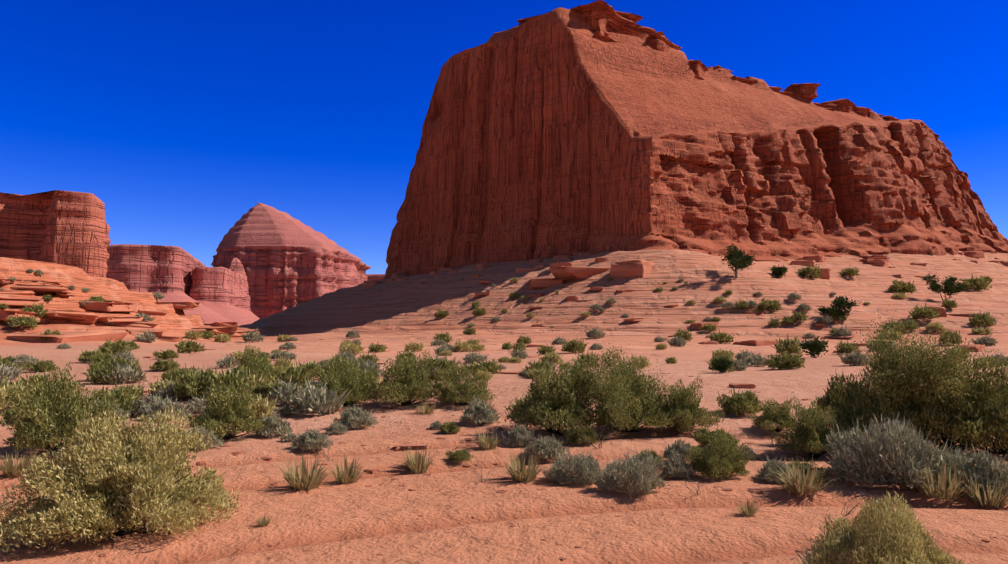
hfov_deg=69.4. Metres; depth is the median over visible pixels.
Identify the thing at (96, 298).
green plant
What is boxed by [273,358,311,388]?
green plant
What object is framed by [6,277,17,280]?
sage plant
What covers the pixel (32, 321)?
green plant
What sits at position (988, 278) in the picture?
green plant
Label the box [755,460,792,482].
sage plant
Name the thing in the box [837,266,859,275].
green plant
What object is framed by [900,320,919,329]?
green plant
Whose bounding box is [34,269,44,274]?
sage plant
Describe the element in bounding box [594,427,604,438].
grass plant
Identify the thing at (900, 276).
boulder
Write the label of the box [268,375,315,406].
sage plant
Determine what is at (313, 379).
sage plant
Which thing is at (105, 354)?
green plant
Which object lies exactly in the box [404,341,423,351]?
plant mound
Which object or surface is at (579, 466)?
sage plant
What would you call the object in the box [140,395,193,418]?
sage plant
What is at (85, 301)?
sage plant
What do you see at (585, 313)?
plant mound
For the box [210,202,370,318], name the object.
butte
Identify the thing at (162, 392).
sage plant
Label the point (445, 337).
green plant
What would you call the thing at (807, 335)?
sage plant
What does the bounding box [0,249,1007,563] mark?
ground
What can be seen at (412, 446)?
rock slab
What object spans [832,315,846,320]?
green plant
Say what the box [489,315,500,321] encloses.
sage plant
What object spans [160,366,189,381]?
green plant
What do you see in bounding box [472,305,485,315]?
green plant
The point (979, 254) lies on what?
butte rock
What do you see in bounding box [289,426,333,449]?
sage plant
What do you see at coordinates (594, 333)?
sage plant
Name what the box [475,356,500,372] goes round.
green plant
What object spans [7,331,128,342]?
rock slab
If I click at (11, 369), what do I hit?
sage plant
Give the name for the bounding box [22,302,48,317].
green plant
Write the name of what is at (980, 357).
plant mound
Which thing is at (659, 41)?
butte rock
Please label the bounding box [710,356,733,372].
juniper plant
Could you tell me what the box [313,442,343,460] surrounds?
dead plant
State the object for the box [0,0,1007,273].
sky
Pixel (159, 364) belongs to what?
green plant
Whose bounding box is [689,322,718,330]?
boulder
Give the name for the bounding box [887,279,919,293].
green plant
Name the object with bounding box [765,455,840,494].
grass plant
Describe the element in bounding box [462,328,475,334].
green plant
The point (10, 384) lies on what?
green plant
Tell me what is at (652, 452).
green plant
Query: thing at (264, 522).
grass plant
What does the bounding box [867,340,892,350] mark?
sage plant
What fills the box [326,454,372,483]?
grass plant
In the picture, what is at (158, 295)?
sage plant
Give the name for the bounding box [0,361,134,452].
green plant
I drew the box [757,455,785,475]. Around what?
sage plant
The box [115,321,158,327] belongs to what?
rock slab
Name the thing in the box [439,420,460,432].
green plant
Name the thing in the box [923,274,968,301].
juniper plant
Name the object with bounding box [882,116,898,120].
butte rock
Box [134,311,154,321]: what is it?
sage plant
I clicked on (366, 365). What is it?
sage plant
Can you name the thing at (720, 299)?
plant mound
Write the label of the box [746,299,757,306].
sage plant
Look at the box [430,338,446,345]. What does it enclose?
sage plant
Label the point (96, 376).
green plant
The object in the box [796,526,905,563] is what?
sage plant
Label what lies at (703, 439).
green plant
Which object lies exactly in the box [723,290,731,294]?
green plant
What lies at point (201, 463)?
rock
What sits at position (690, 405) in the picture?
green plant
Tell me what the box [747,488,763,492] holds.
rock
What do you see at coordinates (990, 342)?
sage plant
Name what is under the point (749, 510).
grass plant
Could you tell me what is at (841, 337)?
rock slab
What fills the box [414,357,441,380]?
sage plant
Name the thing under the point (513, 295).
green plant
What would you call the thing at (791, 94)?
butte rock
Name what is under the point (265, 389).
green plant
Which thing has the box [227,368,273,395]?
shrub
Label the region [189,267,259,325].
mesa
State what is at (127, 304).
rock slab
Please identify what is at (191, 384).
green plant
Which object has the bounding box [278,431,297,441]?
sage plant
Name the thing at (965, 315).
rock slab
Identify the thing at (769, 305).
green plant
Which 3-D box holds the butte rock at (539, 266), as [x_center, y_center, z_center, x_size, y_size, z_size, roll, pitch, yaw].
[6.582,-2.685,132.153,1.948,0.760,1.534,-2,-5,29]
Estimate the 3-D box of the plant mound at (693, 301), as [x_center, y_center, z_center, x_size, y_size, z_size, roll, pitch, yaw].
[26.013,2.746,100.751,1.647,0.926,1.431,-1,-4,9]
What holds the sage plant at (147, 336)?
on the ground
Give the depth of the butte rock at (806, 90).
184.04 m
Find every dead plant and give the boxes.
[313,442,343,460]
[461,459,502,481]
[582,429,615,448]
[677,475,703,494]
[834,489,871,515]
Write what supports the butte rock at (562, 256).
on the ground
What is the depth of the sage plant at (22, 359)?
26.11 m
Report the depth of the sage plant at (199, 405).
14.13 m
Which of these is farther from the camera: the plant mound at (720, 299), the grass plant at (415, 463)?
the plant mound at (720, 299)
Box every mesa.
[0,190,110,277]
[106,244,230,323]
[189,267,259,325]
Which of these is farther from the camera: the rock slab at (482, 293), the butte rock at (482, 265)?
the butte rock at (482, 265)
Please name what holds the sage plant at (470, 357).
on the ground
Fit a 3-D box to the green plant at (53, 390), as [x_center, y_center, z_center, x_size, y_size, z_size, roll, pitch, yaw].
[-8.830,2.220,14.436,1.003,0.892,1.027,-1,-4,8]
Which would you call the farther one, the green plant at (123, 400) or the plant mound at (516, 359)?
the plant mound at (516, 359)
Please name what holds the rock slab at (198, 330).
on the ground
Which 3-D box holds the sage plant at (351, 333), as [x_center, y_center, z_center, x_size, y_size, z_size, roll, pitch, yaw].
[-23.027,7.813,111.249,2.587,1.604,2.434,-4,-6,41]
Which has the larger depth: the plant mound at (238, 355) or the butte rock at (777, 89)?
the butte rock at (777, 89)
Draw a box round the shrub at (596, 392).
[538,343,669,436]
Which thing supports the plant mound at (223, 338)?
on the ground
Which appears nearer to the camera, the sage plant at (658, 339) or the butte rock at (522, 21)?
the sage plant at (658, 339)
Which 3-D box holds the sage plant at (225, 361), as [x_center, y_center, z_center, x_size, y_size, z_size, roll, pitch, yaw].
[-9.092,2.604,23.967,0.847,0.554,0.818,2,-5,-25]
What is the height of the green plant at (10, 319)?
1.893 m
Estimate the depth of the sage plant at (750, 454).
9.91 m
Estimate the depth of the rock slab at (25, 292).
102.10 m
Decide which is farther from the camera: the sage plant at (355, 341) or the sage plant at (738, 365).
the sage plant at (355, 341)
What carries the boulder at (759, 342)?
on the ground
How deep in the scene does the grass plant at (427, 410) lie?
13.56 m
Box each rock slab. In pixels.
[0,280,14,283]
[0,290,35,295]
[0,297,43,306]
[0,310,45,322]
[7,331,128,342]
[10,284,69,292]
[23,280,61,284]
[41,310,98,319]
[55,292,75,296]
[66,317,96,323]
[78,301,137,311]
[97,316,142,322]
[105,300,129,307]
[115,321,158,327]
[126,327,162,335]
[137,334,182,341]
[138,310,166,315]
[154,301,199,309]
[188,329,206,332]
[192,328,229,334]
[198,325,259,335]
[207,322,237,326]
[213,326,238,332]
[213,335,242,339]
[394,444,426,449]
[474,292,491,295]
[478,280,493,282]
[493,371,521,373]
[528,278,563,287]
[529,294,544,297]
[550,266,609,280]
[624,318,643,321]
[745,312,765,314]
[824,334,855,338]
[947,314,982,316]
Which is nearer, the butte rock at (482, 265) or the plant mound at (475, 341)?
the plant mound at (475, 341)
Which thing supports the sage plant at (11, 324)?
on the ground
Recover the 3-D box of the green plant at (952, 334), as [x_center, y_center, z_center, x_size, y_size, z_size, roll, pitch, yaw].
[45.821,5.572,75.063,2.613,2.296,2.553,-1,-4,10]
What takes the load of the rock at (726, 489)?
on the ground
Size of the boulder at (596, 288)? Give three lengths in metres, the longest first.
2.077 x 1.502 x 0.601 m
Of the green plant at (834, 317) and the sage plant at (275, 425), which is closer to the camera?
the sage plant at (275, 425)
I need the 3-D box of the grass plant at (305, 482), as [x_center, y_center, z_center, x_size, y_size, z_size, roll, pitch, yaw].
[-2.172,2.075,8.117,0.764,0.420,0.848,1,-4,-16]
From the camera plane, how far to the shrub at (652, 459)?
9.01 m
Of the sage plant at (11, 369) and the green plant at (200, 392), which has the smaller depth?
the green plant at (200, 392)
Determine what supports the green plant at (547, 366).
on the ground
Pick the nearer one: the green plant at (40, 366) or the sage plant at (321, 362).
the sage plant at (321, 362)
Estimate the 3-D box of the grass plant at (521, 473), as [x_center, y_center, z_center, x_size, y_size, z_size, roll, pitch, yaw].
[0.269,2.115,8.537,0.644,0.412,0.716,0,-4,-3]
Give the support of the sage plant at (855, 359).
on the ground
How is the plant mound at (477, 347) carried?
on the ground
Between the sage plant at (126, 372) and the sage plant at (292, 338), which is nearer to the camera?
the sage plant at (126, 372)
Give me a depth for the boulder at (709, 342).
75.70 m
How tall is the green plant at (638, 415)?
1.193 m
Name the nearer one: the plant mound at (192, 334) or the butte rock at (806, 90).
the plant mound at (192, 334)
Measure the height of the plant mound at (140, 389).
0.442 m
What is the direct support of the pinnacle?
on the ground
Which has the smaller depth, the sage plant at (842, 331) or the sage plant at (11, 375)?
the sage plant at (11, 375)
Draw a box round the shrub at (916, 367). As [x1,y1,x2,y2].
[842,305,1007,430]
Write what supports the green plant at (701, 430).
on the ground
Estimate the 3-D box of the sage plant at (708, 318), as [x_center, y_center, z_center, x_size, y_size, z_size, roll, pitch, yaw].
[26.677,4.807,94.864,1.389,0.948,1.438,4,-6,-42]
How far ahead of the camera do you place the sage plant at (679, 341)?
67.60 m
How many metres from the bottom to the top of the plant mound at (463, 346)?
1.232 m
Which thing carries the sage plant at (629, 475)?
on the ground
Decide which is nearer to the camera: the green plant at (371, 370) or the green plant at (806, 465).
the green plant at (806, 465)
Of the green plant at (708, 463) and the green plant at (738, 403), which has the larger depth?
the green plant at (738, 403)
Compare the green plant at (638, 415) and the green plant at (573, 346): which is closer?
the green plant at (638, 415)
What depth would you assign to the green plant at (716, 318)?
94.30 m
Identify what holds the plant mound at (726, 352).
on the ground
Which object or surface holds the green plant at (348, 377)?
on the ground
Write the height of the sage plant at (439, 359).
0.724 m
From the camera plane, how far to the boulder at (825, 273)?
121.42 m
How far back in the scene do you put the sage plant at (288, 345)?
59.63 m
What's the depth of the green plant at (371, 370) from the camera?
15.29 m
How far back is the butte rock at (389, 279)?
163.53 m
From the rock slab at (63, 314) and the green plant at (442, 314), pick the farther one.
the green plant at (442, 314)
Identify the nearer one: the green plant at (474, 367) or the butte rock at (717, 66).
the green plant at (474, 367)
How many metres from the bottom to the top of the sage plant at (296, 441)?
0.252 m
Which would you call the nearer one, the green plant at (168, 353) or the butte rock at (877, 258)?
the green plant at (168, 353)
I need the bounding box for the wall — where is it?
[365,274,384,280]
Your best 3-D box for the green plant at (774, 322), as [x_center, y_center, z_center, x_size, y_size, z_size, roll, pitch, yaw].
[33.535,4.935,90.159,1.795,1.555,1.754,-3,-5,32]
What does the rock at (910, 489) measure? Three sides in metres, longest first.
0.162 x 0.155 x 0.080 m
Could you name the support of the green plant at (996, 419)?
on the ground
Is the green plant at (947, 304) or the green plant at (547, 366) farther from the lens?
the green plant at (947, 304)
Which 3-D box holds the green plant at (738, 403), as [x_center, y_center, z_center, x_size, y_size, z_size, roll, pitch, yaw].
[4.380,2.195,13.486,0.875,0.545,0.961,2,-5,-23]
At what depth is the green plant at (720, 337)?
77.60 m
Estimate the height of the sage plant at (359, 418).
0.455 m
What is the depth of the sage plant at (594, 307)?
102.54 m
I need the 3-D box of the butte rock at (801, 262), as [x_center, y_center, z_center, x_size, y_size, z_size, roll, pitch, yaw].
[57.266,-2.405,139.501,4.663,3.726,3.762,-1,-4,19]
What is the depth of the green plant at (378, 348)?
55.49 m
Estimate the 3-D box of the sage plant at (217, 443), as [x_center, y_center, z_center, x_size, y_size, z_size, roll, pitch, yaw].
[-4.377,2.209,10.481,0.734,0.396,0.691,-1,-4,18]
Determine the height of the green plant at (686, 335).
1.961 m
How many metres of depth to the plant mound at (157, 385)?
16.10 m
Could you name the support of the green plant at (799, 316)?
on the ground
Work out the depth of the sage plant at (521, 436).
10.70 m
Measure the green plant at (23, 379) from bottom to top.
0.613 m
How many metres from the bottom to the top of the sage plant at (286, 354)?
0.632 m
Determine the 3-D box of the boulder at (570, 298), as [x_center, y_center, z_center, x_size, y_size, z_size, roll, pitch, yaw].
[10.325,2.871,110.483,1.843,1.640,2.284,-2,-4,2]
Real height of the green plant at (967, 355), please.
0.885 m
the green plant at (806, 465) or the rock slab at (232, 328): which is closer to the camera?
the green plant at (806, 465)
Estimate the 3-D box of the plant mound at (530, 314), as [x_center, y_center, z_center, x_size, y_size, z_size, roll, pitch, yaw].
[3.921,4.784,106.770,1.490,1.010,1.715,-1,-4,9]
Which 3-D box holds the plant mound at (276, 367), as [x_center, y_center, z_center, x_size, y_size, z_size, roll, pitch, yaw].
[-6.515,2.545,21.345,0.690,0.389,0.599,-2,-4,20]
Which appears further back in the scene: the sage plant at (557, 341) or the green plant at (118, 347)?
the sage plant at (557, 341)
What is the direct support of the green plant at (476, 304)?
on the ground
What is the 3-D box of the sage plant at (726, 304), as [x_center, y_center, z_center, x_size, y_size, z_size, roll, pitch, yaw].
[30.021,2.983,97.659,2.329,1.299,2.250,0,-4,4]
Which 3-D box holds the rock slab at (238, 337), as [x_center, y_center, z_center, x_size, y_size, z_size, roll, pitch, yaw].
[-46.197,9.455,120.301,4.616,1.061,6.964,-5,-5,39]
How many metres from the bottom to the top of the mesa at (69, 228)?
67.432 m
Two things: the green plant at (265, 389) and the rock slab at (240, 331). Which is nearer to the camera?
the green plant at (265, 389)
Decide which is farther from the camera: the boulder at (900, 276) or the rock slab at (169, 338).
the boulder at (900, 276)
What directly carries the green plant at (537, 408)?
on the ground
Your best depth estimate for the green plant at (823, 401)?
13.64 m
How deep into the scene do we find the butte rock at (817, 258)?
145.01 m
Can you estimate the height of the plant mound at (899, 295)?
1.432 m
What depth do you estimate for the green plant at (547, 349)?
47.02 m
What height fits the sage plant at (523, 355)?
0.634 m
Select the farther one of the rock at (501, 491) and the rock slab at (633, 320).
the rock slab at (633, 320)
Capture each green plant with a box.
[0,303,8,308]
[0,355,13,366]
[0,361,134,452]
[0,374,25,388]
[0,400,56,421]
[3,362,26,373]
[5,313,39,328]
[6,314,25,326]
[14,372,55,387]
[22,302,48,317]
[24,359,58,371]
[29,379,80,407]
[38,328,63,340]
[43,295,53,300]
[77,348,103,362]
[84,362,117,383]
[86,354,142,377]
[89,295,104,301]
[89,352,112,361]
[92,377,141,415]
[99,337,130,355]
[122,339,139,348]
[148,358,180,370]
[152,349,178,358]
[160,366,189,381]
[169,363,196,380]
[171,364,218,397]
[174,338,204,353]
[180,377,265,439]
[197,385,228,399]
[201,331,214,338]
[207,361,254,397]
[233,343,280,381]
[244,378,297,404]
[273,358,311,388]
[293,357,322,376]
[308,351,390,405]
[335,381,359,406]
[339,360,382,396]
[342,357,358,365]
[356,350,378,365]
[367,343,387,352]
[375,346,447,405]
[392,350,418,362]
[418,355,457,379]
[432,360,494,404]
[433,332,452,342]
[434,309,449,318]
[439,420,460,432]
[445,448,472,461]
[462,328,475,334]
[463,360,488,374]
[471,301,480,307]
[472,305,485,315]
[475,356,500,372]
[502,340,511,349]
[503,356,606,435]
[508,291,518,298]
[512,342,526,350]
[516,335,531,343]
[524,357,556,375]
[537,344,556,354]
[560,338,587,352]
[562,425,598,444]
[571,352,598,367]
[594,357,697,431]
[636,448,662,462]
[642,375,724,431]
[654,286,663,291]
[664,357,677,363]
[672,328,693,340]
[685,433,757,478]
[692,427,706,436]
[694,427,739,448]
[699,323,717,331]
[706,352,734,371]
[708,330,734,343]
[711,315,720,320]
[716,388,762,414]
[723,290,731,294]
[735,300,750,308]
[748,397,794,431]
[755,298,784,311]
[763,349,792,369]
[768,318,780,327]
[768,391,843,458]
[771,333,803,354]
[782,313,799,323]
[782,349,805,368]
[789,457,831,482]
[792,310,809,320]
[795,262,823,278]
[814,376,873,412]
[827,339,951,445]
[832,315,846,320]
[835,339,861,353]
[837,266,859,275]
[874,338,995,451]
[879,319,905,331]
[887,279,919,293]
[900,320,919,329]
[907,302,940,320]
[937,329,963,345]
[940,299,956,308]
[947,343,969,357]
[950,347,1007,454]
[955,275,991,290]
[960,378,1007,408]
[968,311,996,326]
[984,276,992,281]
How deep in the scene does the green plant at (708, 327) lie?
86.88 m
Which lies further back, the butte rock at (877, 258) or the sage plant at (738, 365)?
the butte rock at (877, 258)
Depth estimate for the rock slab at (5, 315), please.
90.39 m
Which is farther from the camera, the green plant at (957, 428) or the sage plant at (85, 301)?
the sage plant at (85, 301)
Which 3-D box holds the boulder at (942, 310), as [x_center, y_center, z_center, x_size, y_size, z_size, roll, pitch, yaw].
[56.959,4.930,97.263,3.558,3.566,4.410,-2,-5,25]
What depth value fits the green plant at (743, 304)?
97.19 m
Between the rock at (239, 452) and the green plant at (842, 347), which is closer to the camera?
the rock at (239, 452)
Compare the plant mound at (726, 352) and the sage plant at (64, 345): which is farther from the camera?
the sage plant at (64, 345)
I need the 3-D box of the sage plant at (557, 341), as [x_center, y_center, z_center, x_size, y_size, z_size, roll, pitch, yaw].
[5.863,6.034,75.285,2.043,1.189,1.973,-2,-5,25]
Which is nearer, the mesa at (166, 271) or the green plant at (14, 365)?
the green plant at (14, 365)
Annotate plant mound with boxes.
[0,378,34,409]
[0,408,241,553]
[111,383,146,396]
[124,358,140,369]
[147,376,179,395]
[184,328,202,338]
[213,333,230,342]
[226,347,251,363]
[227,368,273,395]
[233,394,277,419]
[268,371,280,381]
[272,355,294,366]
[272,362,290,371]
[277,334,289,341]
[338,341,364,353]
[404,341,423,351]
[439,350,453,355]
[454,339,471,351]
[466,338,479,344]
[471,343,485,350]
[472,369,493,378]
[498,356,508,361]
[509,277,518,281]
[509,354,522,362]
[526,312,534,316]
[526,366,548,378]
[540,351,563,364]
[580,311,590,315]
[629,354,651,367]
[655,343,666,349]
[686,299,696,303]
[711,347,734,359]
[713,296,726,301]
[801,489,972,563]
[876,328,902,338]
[892,292,907,298]
[926,321,946,331]
[970,327,992,334]
[972,354,1001,367]
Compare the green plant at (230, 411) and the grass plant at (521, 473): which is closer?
the grass plant at (521, 473)
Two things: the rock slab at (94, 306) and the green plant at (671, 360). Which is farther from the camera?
the rock slab at (94, 306)
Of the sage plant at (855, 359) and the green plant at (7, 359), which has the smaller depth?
the green plant at (7, 359)
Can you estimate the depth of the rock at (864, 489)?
7.88 m
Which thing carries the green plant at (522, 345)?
on the ground
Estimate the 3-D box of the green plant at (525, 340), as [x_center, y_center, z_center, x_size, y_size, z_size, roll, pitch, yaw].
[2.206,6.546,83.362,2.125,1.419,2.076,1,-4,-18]
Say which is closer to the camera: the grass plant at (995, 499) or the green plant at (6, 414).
the grass plant at (995, 499)
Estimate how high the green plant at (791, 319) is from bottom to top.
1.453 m
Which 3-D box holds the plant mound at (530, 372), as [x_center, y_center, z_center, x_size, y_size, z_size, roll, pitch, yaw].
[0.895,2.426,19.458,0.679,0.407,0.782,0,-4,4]
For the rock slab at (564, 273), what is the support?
on the ground
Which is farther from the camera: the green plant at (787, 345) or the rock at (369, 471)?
the green plant at (787, 345)
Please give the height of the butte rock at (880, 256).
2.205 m
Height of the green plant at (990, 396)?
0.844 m
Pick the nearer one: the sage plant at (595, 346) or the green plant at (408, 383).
the green plant at (408, 383)
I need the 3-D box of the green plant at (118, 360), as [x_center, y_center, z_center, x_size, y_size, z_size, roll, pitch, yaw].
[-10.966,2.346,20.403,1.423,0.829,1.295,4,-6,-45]
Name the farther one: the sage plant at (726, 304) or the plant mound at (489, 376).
the sage plant at (726, 304)
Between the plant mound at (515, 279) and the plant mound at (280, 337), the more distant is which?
the plant mound at (515, 279)
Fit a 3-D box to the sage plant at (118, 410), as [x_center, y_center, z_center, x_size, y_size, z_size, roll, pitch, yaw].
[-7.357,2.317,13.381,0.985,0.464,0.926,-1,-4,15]
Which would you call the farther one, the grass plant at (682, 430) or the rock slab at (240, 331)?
the rock slab at (240, 331)
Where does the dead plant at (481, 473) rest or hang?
on the ground
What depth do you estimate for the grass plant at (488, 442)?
10.49 m
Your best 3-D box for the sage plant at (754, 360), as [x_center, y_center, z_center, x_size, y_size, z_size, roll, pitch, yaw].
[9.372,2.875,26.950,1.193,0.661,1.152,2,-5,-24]
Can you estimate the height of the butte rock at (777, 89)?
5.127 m
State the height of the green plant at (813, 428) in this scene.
0.920 m
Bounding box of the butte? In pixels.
[384,7,1007,277]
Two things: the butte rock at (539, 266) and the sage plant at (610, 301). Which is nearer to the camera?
the sage plant at (610, 301)
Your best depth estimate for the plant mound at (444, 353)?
45.26 m
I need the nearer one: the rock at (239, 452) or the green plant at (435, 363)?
the rock at (239, 452)
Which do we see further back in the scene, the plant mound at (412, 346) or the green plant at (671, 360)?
the plant mound at (412, 346)
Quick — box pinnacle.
[226,258,252,312]
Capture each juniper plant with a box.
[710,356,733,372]
[718,243,754,277]
[769,265,787,277]
[798,336,828,357]
[818,296,861,324]
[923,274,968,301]
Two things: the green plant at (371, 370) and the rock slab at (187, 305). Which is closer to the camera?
the green plant at (371, 370)
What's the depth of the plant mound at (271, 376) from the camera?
17.76 m
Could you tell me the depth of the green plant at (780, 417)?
11.76 m
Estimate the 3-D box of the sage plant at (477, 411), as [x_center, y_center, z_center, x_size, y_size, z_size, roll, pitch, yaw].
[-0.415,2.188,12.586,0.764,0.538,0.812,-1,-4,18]
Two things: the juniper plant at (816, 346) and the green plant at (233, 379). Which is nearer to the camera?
the green plant at (233, 379)
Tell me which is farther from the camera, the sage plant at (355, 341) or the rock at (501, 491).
the sage plant at (355, 341)
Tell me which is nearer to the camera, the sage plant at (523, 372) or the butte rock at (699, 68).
the sage plant at (523, 372)
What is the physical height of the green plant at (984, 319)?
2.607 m
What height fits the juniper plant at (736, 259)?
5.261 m
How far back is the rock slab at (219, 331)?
122.41 m
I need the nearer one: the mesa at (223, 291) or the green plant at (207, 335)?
the green plant at (207, 335)
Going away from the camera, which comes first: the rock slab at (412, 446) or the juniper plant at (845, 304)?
the rock slab at (412, 446)
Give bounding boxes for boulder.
[527,344,545,346]
[566,296,577,300]
[590,287,602,290]
[610,260,654,278]
[616,290,632,292]
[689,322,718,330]
[698,341,718,343]
[728,383,755,388]
[733,340,781,345]
[799,268,830,279]
[893,274,904,277]
[918,306,946,316]
[957,344,984,351]
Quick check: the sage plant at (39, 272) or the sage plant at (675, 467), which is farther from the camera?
the sage plant at (39, 272)
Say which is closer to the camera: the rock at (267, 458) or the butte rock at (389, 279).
the rock at (267, 458)
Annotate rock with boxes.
[196,461,206,465]
[231,451,243,453]
[261,456,271,460]
[363,280,381,288]
[364,469,377,473]
[385,278,394,282]
[391,273,406,278]
[396,278,409,281]
[437,268,452,272]
[465,438,474,441]
[476,264,491,267]
[496,490,508,492]
[515,268,534,273]
[517,14,541,25]
[530,259,542,262]
[534,265,545,268]
[550,262,572,271]
[554,255,569,258]
[554,257,572,260]
[571,0,655,42]
[588,3,642,30]
[595,257,608,262]
[647,31,681,51]
[688,60,707,79]
[707,65,732,72]
[721,488,732,490]
[732,76,757,83]
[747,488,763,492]
[769,86,782,92]
[779,91,798,96]
[784,83,820,100]
[791,260,815,266]
[803,255,825,261]
[814,102,835,110]
[822,99,855,112]
[852,106,871,116]
[857,487,870,491]
[864,257,886,259]
[867,259,888,266]
[871,255,887,259]
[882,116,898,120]
[885,488,903,493]
[902,488,918,491]
[963,251,984,257]
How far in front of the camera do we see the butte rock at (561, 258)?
134.83 m
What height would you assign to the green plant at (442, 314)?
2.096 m
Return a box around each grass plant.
[0,444,36,476]
[255,515,271,526]
[275,453,338,490]
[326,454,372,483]
[398,445,435,473]
[414,400,435,413]
[468,430,505,449]
[500,450,547,482]
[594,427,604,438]
[670,420,697,431]
[734,498,761,516]
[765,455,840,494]
[815,410,830,422]
[901,458,975,499]
[958,470,1007,507]
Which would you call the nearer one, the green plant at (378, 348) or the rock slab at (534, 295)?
the green plant at (378, 348)
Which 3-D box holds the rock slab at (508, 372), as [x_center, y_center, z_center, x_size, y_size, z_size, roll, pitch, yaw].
[0.258,2.761,21.577,1.123,0.200,0.744,-1,-4,8]
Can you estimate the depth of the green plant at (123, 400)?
13.74 m
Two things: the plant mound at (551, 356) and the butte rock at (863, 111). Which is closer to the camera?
the plant mound at (551, 356)
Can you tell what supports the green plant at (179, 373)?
on the ground
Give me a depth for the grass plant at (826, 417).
12.72 m
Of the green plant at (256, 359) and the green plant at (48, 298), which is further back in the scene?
the green plant at (48, 298)
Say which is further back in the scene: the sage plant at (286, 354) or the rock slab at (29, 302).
the rock slab at (29, 302)
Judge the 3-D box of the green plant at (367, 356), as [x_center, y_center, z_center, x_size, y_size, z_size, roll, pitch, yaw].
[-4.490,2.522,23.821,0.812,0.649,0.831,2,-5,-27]
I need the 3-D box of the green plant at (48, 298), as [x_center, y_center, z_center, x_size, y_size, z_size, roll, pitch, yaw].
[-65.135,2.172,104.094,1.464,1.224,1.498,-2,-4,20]
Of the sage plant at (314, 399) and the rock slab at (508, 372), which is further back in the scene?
the rock slab at (508, 372)
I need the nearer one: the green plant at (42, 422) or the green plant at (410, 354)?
the green plant at (42, 422)
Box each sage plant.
[0,360,22,377]
[0,362,24,382]
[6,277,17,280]
[8,318,29,327]
[11,354,38,366]
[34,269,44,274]
[55,342,71,348]
[80,299,89,305]
[89,399,130,418]
[101,359,147,382]
[112,350,140,361]
[125,394,171,415]
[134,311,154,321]
[134,329,157,342]
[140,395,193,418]
[151,292,164,299]
[151,382,185,398]
[184,395,206,412]
[185,423,224,449]
[215,354,239,367]
[241,328,265,342]
[252,411,294,436]
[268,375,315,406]
[270,352,279,358]
[275,349,297,359]
[276,403,295,416]
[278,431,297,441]
[279,342,296,348]
[286,336,297,340]
[287,378,351,415]
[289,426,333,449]
[290,431,310,448]
[299,375,324,392]
[317,359,332,368]
[326,420,349,433]
[331,403,377,428]
[332,349,357,360]
[345,329,359,337]
[351,339,360,344]
[354,357,387,376]
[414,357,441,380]
[429,420,442,428]
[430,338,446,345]
[433,352,461,367]
[434,345,451,354]
[436,341,455,351]
[457,394,501,423]
[463,349,488,363]
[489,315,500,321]
[502,421,537,445]
[510,348,528,358]
[517,368,526,375]
[523,434,571,459]
[540,451,604,486]
[550,336,568,344]
[584,325,604,338]
[587,303,601,309]
[588,343,603,349]
[588,455,669,496]
[605,296,616,303]
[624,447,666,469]
[653,335,665,341]
[656,454,694,479]
[662,438,693,460]
[665,335,686,346]
[704,316,713,321]
[719,300,734,307]
[732,358,747,370]
[734,349,759,360]
[736,446,760,459]
[741,351,769,366]
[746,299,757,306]
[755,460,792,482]
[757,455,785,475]
[787,291,801,300]
[796,303,811,310]
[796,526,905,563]
[803,332,815,337]
[815,314,832,323]
[823,412,974,488]
[831,325,851,335]
[836,346,871,365]
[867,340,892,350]
[940,445,1007,495]
[970,333,997,345]
[981,351,1007,363]
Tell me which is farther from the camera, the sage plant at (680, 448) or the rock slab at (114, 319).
the rock slab at (114, 319)
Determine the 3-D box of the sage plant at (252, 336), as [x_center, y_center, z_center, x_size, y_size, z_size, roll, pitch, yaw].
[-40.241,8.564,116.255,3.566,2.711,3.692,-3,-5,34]
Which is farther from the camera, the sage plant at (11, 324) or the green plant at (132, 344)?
the sage plant at (11, 324)
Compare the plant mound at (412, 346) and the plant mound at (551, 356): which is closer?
the plant mound at (551, 356)
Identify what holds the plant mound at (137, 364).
on the ground
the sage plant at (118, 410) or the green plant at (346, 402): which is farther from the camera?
the green plant at (346, 402)
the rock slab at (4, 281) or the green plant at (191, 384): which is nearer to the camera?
the green plant at (191, 384)
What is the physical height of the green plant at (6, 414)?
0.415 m
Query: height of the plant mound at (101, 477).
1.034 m
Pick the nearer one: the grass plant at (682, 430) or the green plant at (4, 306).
the grass plant at (682, 430)
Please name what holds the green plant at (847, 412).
on the ground
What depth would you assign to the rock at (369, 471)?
9.05 m
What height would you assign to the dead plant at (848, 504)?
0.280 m
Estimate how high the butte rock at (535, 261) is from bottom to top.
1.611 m
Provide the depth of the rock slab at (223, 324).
133.34 m
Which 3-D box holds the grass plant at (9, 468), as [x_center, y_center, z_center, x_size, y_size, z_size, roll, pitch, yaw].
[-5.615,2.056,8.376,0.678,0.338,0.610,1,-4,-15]
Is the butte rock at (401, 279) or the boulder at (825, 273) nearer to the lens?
the boulder at (825, 273)
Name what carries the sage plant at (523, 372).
on the ground
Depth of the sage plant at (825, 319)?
89.30 m
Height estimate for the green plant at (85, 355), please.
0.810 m
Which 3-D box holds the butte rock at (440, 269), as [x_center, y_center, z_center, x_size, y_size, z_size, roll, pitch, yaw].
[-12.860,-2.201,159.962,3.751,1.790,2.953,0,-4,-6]
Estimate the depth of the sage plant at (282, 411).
13.42 m
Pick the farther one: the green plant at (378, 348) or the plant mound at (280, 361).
the green plant at (378, 348)
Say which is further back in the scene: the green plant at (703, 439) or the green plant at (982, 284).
the green plant at (982, 284)
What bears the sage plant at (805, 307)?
on the ground
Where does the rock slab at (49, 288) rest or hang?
on the ground
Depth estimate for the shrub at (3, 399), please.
14.50 m

